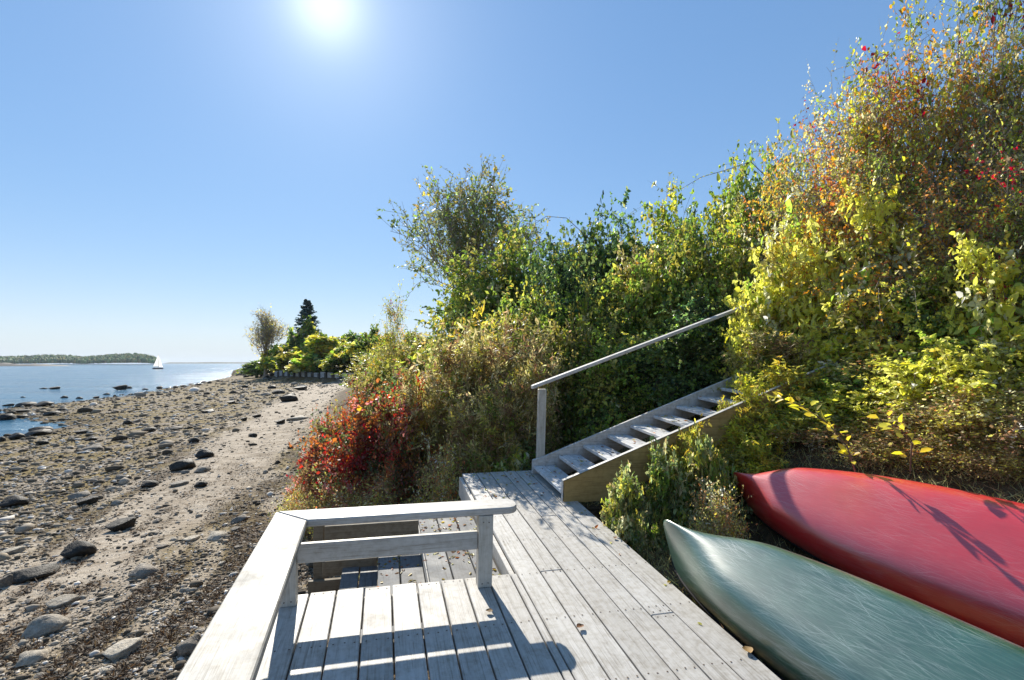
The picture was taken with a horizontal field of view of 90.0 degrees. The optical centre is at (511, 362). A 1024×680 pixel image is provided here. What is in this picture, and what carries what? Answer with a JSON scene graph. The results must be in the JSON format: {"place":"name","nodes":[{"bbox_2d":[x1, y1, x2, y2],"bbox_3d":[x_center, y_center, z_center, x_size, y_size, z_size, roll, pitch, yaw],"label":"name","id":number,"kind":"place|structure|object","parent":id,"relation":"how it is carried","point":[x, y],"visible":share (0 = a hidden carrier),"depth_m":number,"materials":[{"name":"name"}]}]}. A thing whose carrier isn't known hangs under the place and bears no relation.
{"place":"outdoors","nodes":[
{"label":"outdoors","id":0,"kind":"place"},
{"bbox_2d":[12,362,153,363],"bbox_3d":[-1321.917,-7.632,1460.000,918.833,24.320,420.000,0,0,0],"label":"island","id":1,"kind":"structure","parent":0,"point":[71,362],"depth_m":1251.90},
{"bbox_2d":[0,353,156,363],"bbox_3d":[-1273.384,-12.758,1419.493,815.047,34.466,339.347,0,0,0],"label":"island woods","id":2,"kind":"object","parent":1,"relation":"on","point":[105,358],"visible":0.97,"depth_m":1268.20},
{"bbox_2d":[0,363,244,436],"bbox_3d":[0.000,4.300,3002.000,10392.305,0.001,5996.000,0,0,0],"label":"sea","id":3,"kind":"structure","parent":0,"point":[83,381],"depth_m":126.10,"materials":[{"name":"liquid"}]},
{"bbox_2d":[0,368,1023,679],"bbox_3d":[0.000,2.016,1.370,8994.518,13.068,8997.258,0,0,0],"label":"ground","id":4,"kind":"structure","parent":0,"point":[282,434],"depth_m":10.93,"materials":[{"name":"sand"}]},
{"bbox_2d":[3,562,60,583],"bbox_3d":[-7.030,3.093,7.519,0.602,0.230,0.598,1,1,13],"label":"boulder","id":5,"kind":"object","parent":4,"relation":"on","point":[31,573],"visible":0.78,"depth_m":7.39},
{"bbox_2d":[21,614,70,639],"bbox_3d":[-5.270,3.013,5.812,0.403,0.267,0.363,2,2,-16],"label":"stone","id":6,"kind":"object","parent":4,"relation":"on","point":[39,626],"visible":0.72,"depth_m":5.75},
{"bbox_2d":[60,541,96,558],"bbox_3d":[-6.949,3.024,8.224,0.460,0.314,0.346,1,-5,-1],"label":"stone","id":7,"kind":"object","parent":4,"relation":"on","point":[75,548],"visible":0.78,"depth_m":8.15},
{"bbox_2d":[102,637,142,659],"bbox_3d":[-3.926,2.903,5.146,0.256,0.177,0.286,0,0,2],"label":"stone","id":8,"kind":"object","parent":4,"relation":"on","point":[121,649],"visible":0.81,"depth_m":5.11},
{"bbox_2d":[0,413,313,679],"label":"seaweed","id":9,"kind":"object","parent":4,"relation":"on","point":[70,660],"visible":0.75,"depth_m":6.21,"materials":[{"name":"plant"}]},
{"bbox_2d":[0,379,346,679],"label":"pebbles","id":10,"kind":"object","parent":4,"relation":"on","point":[25,527],"visible":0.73,"depth_m":11.03,"materials":[{"name":"stone"}]},
{"bbox_2d":[244,305,289,376],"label":"bare tree","id":11,"kind":"object","parent":4,"relation":"on","point":[266,336],"visible":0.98,"depth_m":116.69,"materials":[{"name":"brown plant"}]},
{"bbox_2d":[255,344,294,372],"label":"shrub","id":12,"kind":"object","parent":4,"relation":"on","point":[263,363],"visible":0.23,"depth_m":113.40,"materials":[{"name":"green plant"}]},
{"bbox_2d":[263,478,320,541],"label":"dry brush","id":13,"kind":"object","parent":4,"relation":"on","point":[297,506],"visible":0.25,"depth_m":8.39,"materials":[{"name":"plant"}]},
{"bbox_2d":[279,315,327,370],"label":"shrub","id":14,"kind":"object","parent":4,"relation":"on","point":[297,339],"visible":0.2,"depth_m":113.73,"materials":[{"name":"green plant"}]},
{"bbox_2d":[268,334,346,374],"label":"shrub","id":15,"kind":"object","parent":4,"relation":"on","point":[308,354],"visible":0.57,"depth_m":101.52,"materials":[{"name":"green plant"}]},
{"bbox_2d":[280,399,362,509],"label":"red bush","id":16,"kind":"object","parent":4,"relation":"on","point":[329,431],"visible":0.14,"depth_m":9.74,"materials":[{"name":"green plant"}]},
{"bbox_2d":[303,474,368,541],"bbox_3d":[-2.693,2.363,8.006,1.614,1.292,1.536,0,0,0],"label":"dry brush","id":17,"kind":"object","parent":4,"relation":"on","point":[347,502],"visible":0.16,"depth_m":7.88,"materials":[{"name":"plant"}]},
{"bbox_2d":[313,339,370,372],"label":"shrub","id":18,"kind":"object","parent":4,"relation":"on","point":[332,359],"visible":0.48,"depth_m":93.16,"materials":[{"name":"green plant"}]},
{"bbox_2d":[286,368,443,539],"bbox_3d":[-2.299,1.544,9.151,3.099,2.924,3.489,0,0,-31],"label":"red bush","id":19,"kind":"object","parent":4,"relation":"on","point":[355,461],"visible":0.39,"depth_m":8.45,"materials":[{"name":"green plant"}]},
{"bbox_2d":[342,324,388,367],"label":"shrub","id":20,"kind":"object","parent":4,"relation":"on","point":[364,340],"visible":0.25,"depth_m":94.22,"materials":[{"name":"green plant"}]},
{"bbox_2d":[316,464,417,539],"bbox_3d":[-2.123,2.214,7.921,1.853,1.284,1.989,0,0,-45],"label":"dry brush","id":21,"kind":"object","parent":4,"relation":"on","point":[386,492],"visible":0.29,"depth_m":7.68,"materials":[{"name":"plant"}]},
{"bbox_2d":[346,347,400,412],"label":"olive shrub","id":22,"kind":"object","parent":4,"relation":"on","point":[383,373],"visible":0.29,"depth_m":21.64,"materials":[{"name":"green plant"}]},
{"bbox_2d":[342,326,435,389],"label":"olive shrub","id":23,"kind":"object","parent":4,"relation":"on","point":[420,336],"visible":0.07,"depth_m":26.20,"materials":[{"name":"green plant"}]},
{"bbox_2d":[360,281,418,380],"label":"twiggy shrub","id":24,"kind":"object","parent":4,"relation":"on","point":[391,338],"visible":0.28,"depth_m":24.57,"materials":[{"name":"beige plant"}]},
{"bbox_2d":[376,331,434,407],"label":"olive shrub","id":25,"kind":"object","parent":4,"relation":"on","point":[402,356],"visible":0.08,"depth_m":16.75,"materials":[{"name":"green plant"}]},
{"bbox_2d":[355,367,461,505],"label":"red bush","id":26,"kind":"object","parent":4,"relation":"on","point":[393,451],"visible":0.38,"depth_m":8.07,"materials":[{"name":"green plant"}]},
{"bbox_2d":[374,356,486,502],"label":"tall weed","id":27,"kind":"object","parent":4,"relation":"on","point":[410,389],"visible":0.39,"depth_m":8.17,"materials":[{"name":"plant"}]},
{"bbox_2d":[401,430,473,533],"bbox_3d":[-0.978,1.856,7.418,1.493,1.812,1.420,0,0,35],"label":"dry brush","id":28,"kind":"object","parent":4,"relation":"on","point":[442,491],"visible":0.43,"depth_m":7.26,"materials":[{"name":"plant"}]},
{"bbox_2d":[376,233,527,401],"bbox_3d":[-1.194,-0.892,15.408,5.872,5.976,5.753,0,0,-20],"label":"leafy shrub","id":29,"kind":"object","parent":4,"relation":"on","point":[451,307],"visible":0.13,"depth_m":14.65,"materials":[{"name":"green plant"}]},
{"bbox_2d":[412,288,513,384],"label":"olive shrub","id":30,"kind":"object","parent":4,"relation":"on","point":[476,307],"visible":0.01,"depth_m":11.31,"materials":[{"name":"green plant"}]},
{"bbox_2d":[413,317,516,496],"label":"tall weed","id":31,"kind":"object","parent":4,"relation":"on","point":[447,366],"visible":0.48,"depth_m":8.06,"materials":[{"name":"plant"}]},
{"bbox_2d":[376,153,558,302],"bbox_3d":[-1.237,-3.842,21.159,8.628,9.488,8.216,0,0,0],"label":"olive tree","id":32,"kind":"object","parent":4,"relation":"on","point":[474,224],"visible":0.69,"depth_m":20.30,"materials":[{"name":"green plant"}]},
{"bbox_2d":[176,470,780,679],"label":"wooden deck","id":33,"kind":"structure","parent":4,"relation":"on","point":[564,568],"depth_m":3.12,"materials":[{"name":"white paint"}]},
{"bbox_2d":[308,516,499,642],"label":"beach steps","id":34,"kind":"structure","parent":33,"relation":"attached to","point":[369,570],"depth_m":4.63,"materials":[{"name":"grey wood"}]},
{"bbox_2d":[376,387,736,624],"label":"leaf litter","id":35,"kind":"object","parent":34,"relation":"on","point":[596,526],"visible":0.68,"depth_m":4.92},
{"bbox_2d":[531,297,846,501],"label":"wooden stairs","id":36,"kind":"structure","parent":33,"relation":"on","point":[590,480],"depth_m":6.38,"materials":[{"name":"grey"}]},
{"bbox_2d":[440,373,547,493],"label":"tall weed","id":37,"kind":"object","parent":4,"relation":"on","point":[486,434],"visible":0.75,"depth_m":7.19,"materials":[{"name":"plant"}]},
{"bbox_2d":[425,213,567,371],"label":"leafy shrub","id":38,"kind":"object","parent":4,"relation":"on","point":[500,284],"visible":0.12,"depth_m":14.17,"materials":[{"name":"green plant"}]},
{"bbox_2d":[439,303,561,459],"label":"tall weed","id":39,"kind":"object","parent":4,"relation":"on","point":[524,345],"visible":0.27,"depth_m":8.36,"materials":[{"name":"plant"}]},
{"bbox_2d":[474,431,550,472],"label":"green weed","id":40,"kind":"object","parent":4,"relation":"on","point":[518,463],"visible":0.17,"depth_m":7.03,"materials":[{"name":"green plant"}]},
{"bbox_2d":[464,264,588,361],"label":"leafy shrub","id":41,"kind":"object","parent":4,"relation":"on","point":[515,310],"visible":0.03,"depth_m":10.46,"materials":[{"name":"green plant"}]},
{"bbox_2d":[489,345,567,467],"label":"tall weed","id":42,"kind":"object","parent":4,"relation":"on","point":[529,394],"visible":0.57,"depth_m":7.53,"materials":[{"name":"plant"}]},
{"bbox_2d":[504,306,610,449],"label":"olive shrub","id":43,"kind":"object","parent":4,"relation":"on","point":[574,351],"visible":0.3,"depth_m":8.55,"materials":[{"name":"green plant"}]},
{"bbox_2d":[497,190,630,326],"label":"leafy shrub","id":44,"kind":"object","parent":4,"relation":"on","point":[592,234],"visible":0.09,"depth_m":12.70,"materials":[{"name":"green plant"}]},
{"bbox_2d":[519,232,638,357],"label":"leafy shrub","id":45,"kind":"object","parent":4,"relation":"on","point":[564,291],"visible":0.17,"depth_m":10.20,"materials":[{"name":"green plant"}]},
{"bbox_2d":[544,270,630,430],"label":"olive shrub","id":46,"kind":"object","parent":4,"relation":"on","point":[585,307],"visible":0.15,"depth_m":9.26,"materials":[{"name":"green plant"}]},
{"bbox_2d":[550,317,656,451],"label":"leafy shrub","id":47,"kind":"object","parent":4,"relation":"on","point":[607,412],"visible":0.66,"depth_m":8.19,"materials":[{"name":"green plant"}]},
{"bbox_2d":[560,186,656,318],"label":"leafy shrub","id":48,"kind":"object","parent":4,"relation":"on","point":[614,235],"visible":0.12,"depth_m":11.89,"materials":[{"name":"green plant"}]},
{"bbox_2d":[600,460,661,558],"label":"green weed","id":49,"kind":"object","parent":4,"relation":"on","point":[622,499],"visible":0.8,"depth_m":4.70,"materials":[{"name":"green plant"}]},
{"bbox_2d":[589,257,677,418],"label":"leafy shrub","id":50,"kind":"object","parent":4,"relation":"on","point":[626,322],"visible":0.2,"depth_m":9.20,"materials":[{"name":"green plant"}]},
{"bbox_2d":[598,229,686,385],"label":"olive shrub","id":51,"kind":"object","parent":4,"relation":"on","point":[623,274],"visible":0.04,"depth_m":9.96,"materials":[{"name":"green plant"}]},
{"bbox_2d":[613,172,712,281],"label":"leafy shrub","id":52,"kind":"object","parent":4,"relation":"on","point":[658,227],"visible":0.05,"depth_m":11.39,"materials":[{"name":"green plant"}]},
{"bbox_2d":[603,295,731,420],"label":"leafy shrub","id":53,"kind":"object","parent":4,"relation":"on","point":[663,388],"visible":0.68,"depth_m":7.79,"materials":[{"name":"green plant"}]},
{"bbox_2d":[634,436,701,555],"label":"green weed","id":54,"kind":"object","parent":4,"relation":"on","point":[665,478],"visible":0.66,"depth_m":5.18,"materials":[{"name":"green plant"}]},
{"bbox_2d":[617,211,741,369],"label":"leafy shrub","id":55,"kind":"object","parent":4,"relation":"on","point":[672,287],"visible":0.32,"depth_m":9.01,"materials":[{"name":"green plant"}]},
{"bbox_2d":[641,413,722,543],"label":"goldenrod clump","id":56,"kind":"object","parent":4,"relation":"on","point":[685,451],"visible":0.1,"depth_m":5.33,"materials":[{"name":"plant"}]},
{"bbox_2d":[669,281,746,407],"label":"leafy shrub","id":57,"kind":"object","parent":4,"relation":"on","point":[713,325],"visible":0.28,"depth_m":7.82,"materials":[{"name":"green plant"}]},
{"bbox_2d":[667,474,757,561],"bbox_3d":[1.851,1.570,4.699,0.843,1.110,0.802,0,0,-18],"label":"dry brush","id":58,"kind":"object","parent":4,"relation":"on","point":[732,528],"visible":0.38,"depth_m":4.66,"materials":[{"name":"plant"}]},
{"bbox_2d":[677,422,752,537],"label":"green weed","id":59,"kind":"object","parent":4,"relation":"on","point":[720,466],"visible":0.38,"depth_m":5.19,"materials":[{"name":"green plant"}]},
{"bbox_2d":[661,140,773,282],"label":"leafy shrub","id":60,"kind":"object","parent":4,"relation":"on","point":[734,188],"visible":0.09,"depth_m":10.00,"materials":[{"name":"green plant"}]},
{"bbox_2d":[685,195,774,374],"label":"leafy shrub","id":61,"kind":"object","parent":4,"relation":"on","point":[722,276],"visible":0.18,"depth_m":8.61,"materials":[{"name":"green plant"}]},
{"bbox_2d":[703,419,782,480],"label":"goldenrod clump","id":62,"kind":"object","parent":4,"relation":"on","point":[731,448],"visible":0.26,"depth_m":5.68,"materials":[{"name":"plant"}]},
{"bbox_2d":[706,434,788,496],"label":"goldenrod clump","id":63,"kind":"object","parent":4,"relation":"on","point":[765,464],"visible":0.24,"depth_m":5.40,"materials":[{"name":"plant"}]},
{"bbox_2d":[715,267,791,400],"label":"yellow shrub","id":64,"kind":"object","parent":4,"relation":"on","point":[752,320],"visible":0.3,"depth_m":6.91,"materials":[{"name":"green plant"}]},
{"bbox_2d":[716,372,802,457],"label":"goldenrod clump","id":65,"kind":"object","parent":4,"relation":"on","point":[747,394],"visible":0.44,"depth_m":5.74,"materials":[{"name":"plant"}]},
{"bbox_2d":[717,341,802,399],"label":"goldenrod clump","id":66,"kind":"object","parent":4,"relation":"on","point":[765,358],"visible":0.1,"depth_m":6.58,"materials":[{"name":"plant"}]},
{"bbox_2d":[714,140,820,291],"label":"rose thicket","id":67,"kind":"object","parent":4,"relation":"on","point":[758,231],"visible":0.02,"depth_m":8.92,"materials":[{"name":"green plant"}]},
{"bbox_2d":[721,322,825,400],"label":"shrub","id":68,"kind":"object","parent":4,"relation":"on","point":[788,350],"visible":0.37,"depth_m":6.50,"materials":[{"name":"plant"}]},
{"bbox_2d":[734,267,814,361],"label":"yellow shrub","id":69,"kind":"object","parent":4,"relation":"on","point":[791,302],"visible":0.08,"depth_m":6.84,"materials":[{"name":"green plant"}]},
{"bbox_2d":[735,355,828,446],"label":"goldenrod clump","id":70,"kind":"object","parent":4,"relation":"on","point":[800,389],"visible":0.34,"depth_m":5.85,"materials":[{"name":"plant"}]},
{"bbox_2d":[729,118,836,268],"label":"leafy shrub","id":71,"kind":"object","parent":4,"relation":"on","point":[751,197],"visible":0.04,"depth_m":9.50,"materials":[{"name":"green plant"}]},
{"bbox_2d":[726,64,858,300],"bbox_3d":[4.648,-2.049,8.046,2.445,5.441,2.385,0,0,26],"label":"rose thicket","id":72,"kind":"object","parent":4,"relation":"on","point":[773,203],"visible":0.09,"depth_m":8.00,"materials":[{"name":"green plant"}]},
{"bbox_2d":[719,187,869,362],"bbox_3d":[4.075,-0.726,7.152,1.729,3.309,2.014,0,0,-35],"label":"yellow shrub","id":73,"kind":"object","parent":4,"relation":"on","point":[776,254],"visible":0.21,"depth_m":6.92,"materials":[{"name":"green plant"}]},
{"bbox_2d":[756,366,857,431],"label":"goldenrod clump","id":74,"kind":"object","parent":4,"relation":"on","point":[800,412],"visible":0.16,"depth_m":5.76,"materials":[{"name":"plant"}]},
{"bbox_2d":[739,421,883,450],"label":"dry brush","id":75,"kind":"object","parent":4,"relation":"on","point":[815,435],"visible":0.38,"depth_m":5.39,"materials":[{"name":"plant"}]},
{"bbox_2d":[765,391,859,471],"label":"leafy branch","id":76,"kind":"object","parent":4,"relation":"on","point":[829,427],"visible":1,"depth_m":4.54,"materials":[{"name":"yellow plant"}]},
{"bbox_2d":[793,364,862,429],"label":"green weed","id":77,"kind":"object","parent":4,"relation":"on","point":[836,379],"visible":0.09,"depth_m":5.81,"materials":[{"name":"green plant"}]},
{"bbox_2d":[780,379,891,441],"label":"yellow shrub","id":78,"kind":"object","parent":4,"relation":"on","point":[838,394],"visible":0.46,"depth_m":5.49,"materials":[{"name":"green plant"}]},
{"bbox_2d":[812,337,872,386],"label":"yellow shrub","id":79,"kind":"object","parent":4,"relation":"on","point":[862,353],"visible":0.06,"depth_m":5.99,"materials":[{"name":"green plant"}]},
{"bbox_2d":[663,520,1023,679],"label":"green canoe","id":80,"kind":"object","parent":4,"relation":"on","point":[787,615],"visible":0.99,"depth_m":2.69,"materials":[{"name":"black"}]},
{"bbox_2d":[777,161,921,369],"bbox_3d":[4.338,-0.740,6.574,1.997,3.189,1.672,0,0,44],"label":"yellow shrub","id":81,"kind":"object","parent":4,"relation":"on","point":[881,209],"visible":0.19,"depth_m":6.21,"materials":[{"name":"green plant"}]},
{"bbox_2d":[761,15,957,321],"bbox_3d":[4.979,-1.944,7.429,2.334,5.048,2.680,0,0,42],"label":"rose thicket","id":82,"kind":"object","parent":4,"relation":"on","point":[832,139],"visible":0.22,"depth_m":6.97,"materials":[{"name":"green plant"}]},
{"bbox_2d":[787,261,936,393],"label":"yellow shrub","id":83,"kind":"object","parent":4,"relation":"on","point":[846,338],"visible":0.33,"depth_m":5.90,"materials":[{"name":"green plant"}]},
{"bbox_2d":[808,427,929,472],"bbox_3d":[3.540,0.851,5.037,0.987,0.411,1.060,0,0,-29],"label":"dry brush","id":84,"kind":"object","parent":4,"relation":"on","point":[866,454],"visible":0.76,"depth_m":4.93,"materials":[{"name":"plant"}]},
{"bbox_2d":[733,468,1023,646],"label":"red canoe","id":85,"kind":"object","parent":4,"relation":"on","point":[957,553],"visible":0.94,"depth_m":3.87,"materials":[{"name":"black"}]},
{"bbox_2d":[762,133,1006,378],"bbox_3d":[4.665,-1.101,6.167,2.370,3.486,2.721,0,0,1],"label":"rose thicket","id":86,"kind":"object","parent":4,"relation":"on","point":[915,265],"visible":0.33,"depth_m":6.00,"materials":[{"name":"green plant"}]},
{"bbox_2d":[835,353,939,444],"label":"yellow shrub","id":87,"kind":"object","parent":4,"relation":"on","point":[880,386],"visible":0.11,"depth_m":5.27,"materials":[{"name":"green plant"}]},
{"bbox_2d":[801,411,985,451],"bbox_3d":[3.940,0.666,5.283,1.904,0.411,2.000,0,0,-9],"label":"dry brush","id":88,"kind":"object","parent":4,"relation":"on","point":[880,434],"visible":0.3,"depth_m":5.01,"materials":[{"name":"plant"}]},
{"bbox_2d":[866,411,932,471],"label":"leafy branch","id":89,"kind":"object","parent":4,"relation":"on","point":[884,425],"visible":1,"depth_m":4.37,"materials":[{"name":"yellow plant"}]},
{"bbox_2d":[800,0,1006,318],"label":"twiggy shrub","id":90,"kind":"object","parent":4,"relation":"on","point":[908,74],"visible":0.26,"depth_m":6.68,"materials":[{"name":"green plant"}]},
{"bbox_2d":[834,247,975,411],"bbox_3d":[4.510,-0.297,5.572,1.768,1.919,1.732,0,0,-20],"label":"leafy shrub","id":91,"kind":"object","parent":4,"relation":"on","point":[932,327],"visible":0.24,"depth_m":5.43,"materials":[{"name":"green plant"}]},
{"bbox_2d":[825,329,991,402],"bbox_3d":[4.612,0.077,5.591,2.385,0.952,2.269,0,0,-1],"label":"dry brush","id":92,"kind":"object","parent":4,"relation":"on","point":[875,350],"visible":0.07,"depth_m":5.51,"materials":[{"name":"plant"}]},
{"bbox_2d":[831,0,1023,305],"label":"rose thicket","id":93,"kind":"object","parent":4,"relation":"on","point":[962,141],"visible":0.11,"depth_m":6.22,"materials":[{"name":"green plant"}]},
{"bbox_2d":[868,428,999,477],"bbox_3d":[3.886,0.807,4.665,1.091,0.411,1.146,0,0,24],"label":"dry brush","id":94,"kind":"object","parent":4,"relation":"on","point":[925,457],"visible":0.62,"depth_m":4.54,"materials":[{"name":"plant"}]},
{"bbox_2d":[848,371,1023,469],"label":"dry brush","id":95,"kind":"object","parent":4,"relation":"on","point":[950,422],"visible":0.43,"depth_m":4.51,"materials":[{"name":"plant"}]},
{"bbox_2d":[850,321,1023,446],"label":"yellow shrub","id":96,"kind":"object","parent":4,"relation":"on","point":[906,390],"visible":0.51,"depth_m":4.83,"materials":[{"name":"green plant"}]},
{"bbox_2d":[853,0,1023,272],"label":"twiggy shrub","id":97,"kind":"object","parent":4,"relation":"on","point":[990,6],"visible":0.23,"depth_m":6.11,"materials":[{"name":"green plant"}]},
{"bbox_2d":[866,90,1023,344],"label":"rose thicket","id":98,"kind":"object","parent":4,"relation":"on","point":[973,210],"visible":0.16,"depth_m":5.53,"materials":[{"name":"green plant"}]},
{"bbox_2d":[898,2,1023,260],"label":"rose thicket","id":99,"kind":"object","parent":4,"relation":"on","point":[994,91],"visible":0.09,"depth_m":6.06,"materials":[{"name":"green plant"}]},
{"bbox_2d":[906,362,1023,472],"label":"dry brush","id":100,"kind":"object","parent":4,"relation":"on","point":[1016,403],"visible":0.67,"depth_m":4.30,"materials":[{"name":"plant"}]},
{"bbox_2d":[910,321,1023,450],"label":"yellow shrub","id":101,"kind":"object","parent":4,"relation":"on","point":[988,358],"visible":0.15,"depth_m":4.56,"materials":[{"name":"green plant"}]},
{"bbox_2d":[923,223,1023,413],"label":"yellow shrub","id":102,"kind":"object","parent":4,"relation":"on","point":[968,255],"visible":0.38,"depth_m":4.84,"materials":[{"name":"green plant"}]},
{"bbox_2d":[928,434,1023,489],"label":"dry brush","id":103,"kind":"object","parent":4,"relation":"on","point":[1007,467],"visible":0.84,"depth_m":4.17,"materials":[{"name":"plant"}]},
{"bbox_2d":[930,109,1023,332],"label":"twiggy shrub","id":104,"kind":"object","parent":4,"relation":"on","point":[1017,232],"visible":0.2,"depth_m":5.08,"materials":[{"name":"green plant"}]},
{"bbox_2d":[932,111,1023,360],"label":"undergrowth","id":105,"kind":"object","parent":4,"relation":"on","point":[1000,322],"visible":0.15,"depth_m":4.72,"materials":[{"name":"green plant"}]},
{"bbox_2d":[0,0,1023,363],"label":"sky","id":106,"kind":"structure","parent":0,"point":[171,171],"materials":[{"name":"blue"}]},
{"bbox_2d":[354,404,1023,669],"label":"dry grass","id":107,"kind":"structure","parent":0,"point":[669,557],"depth_m":4.70,"materials":[{"name":"brown plant"}]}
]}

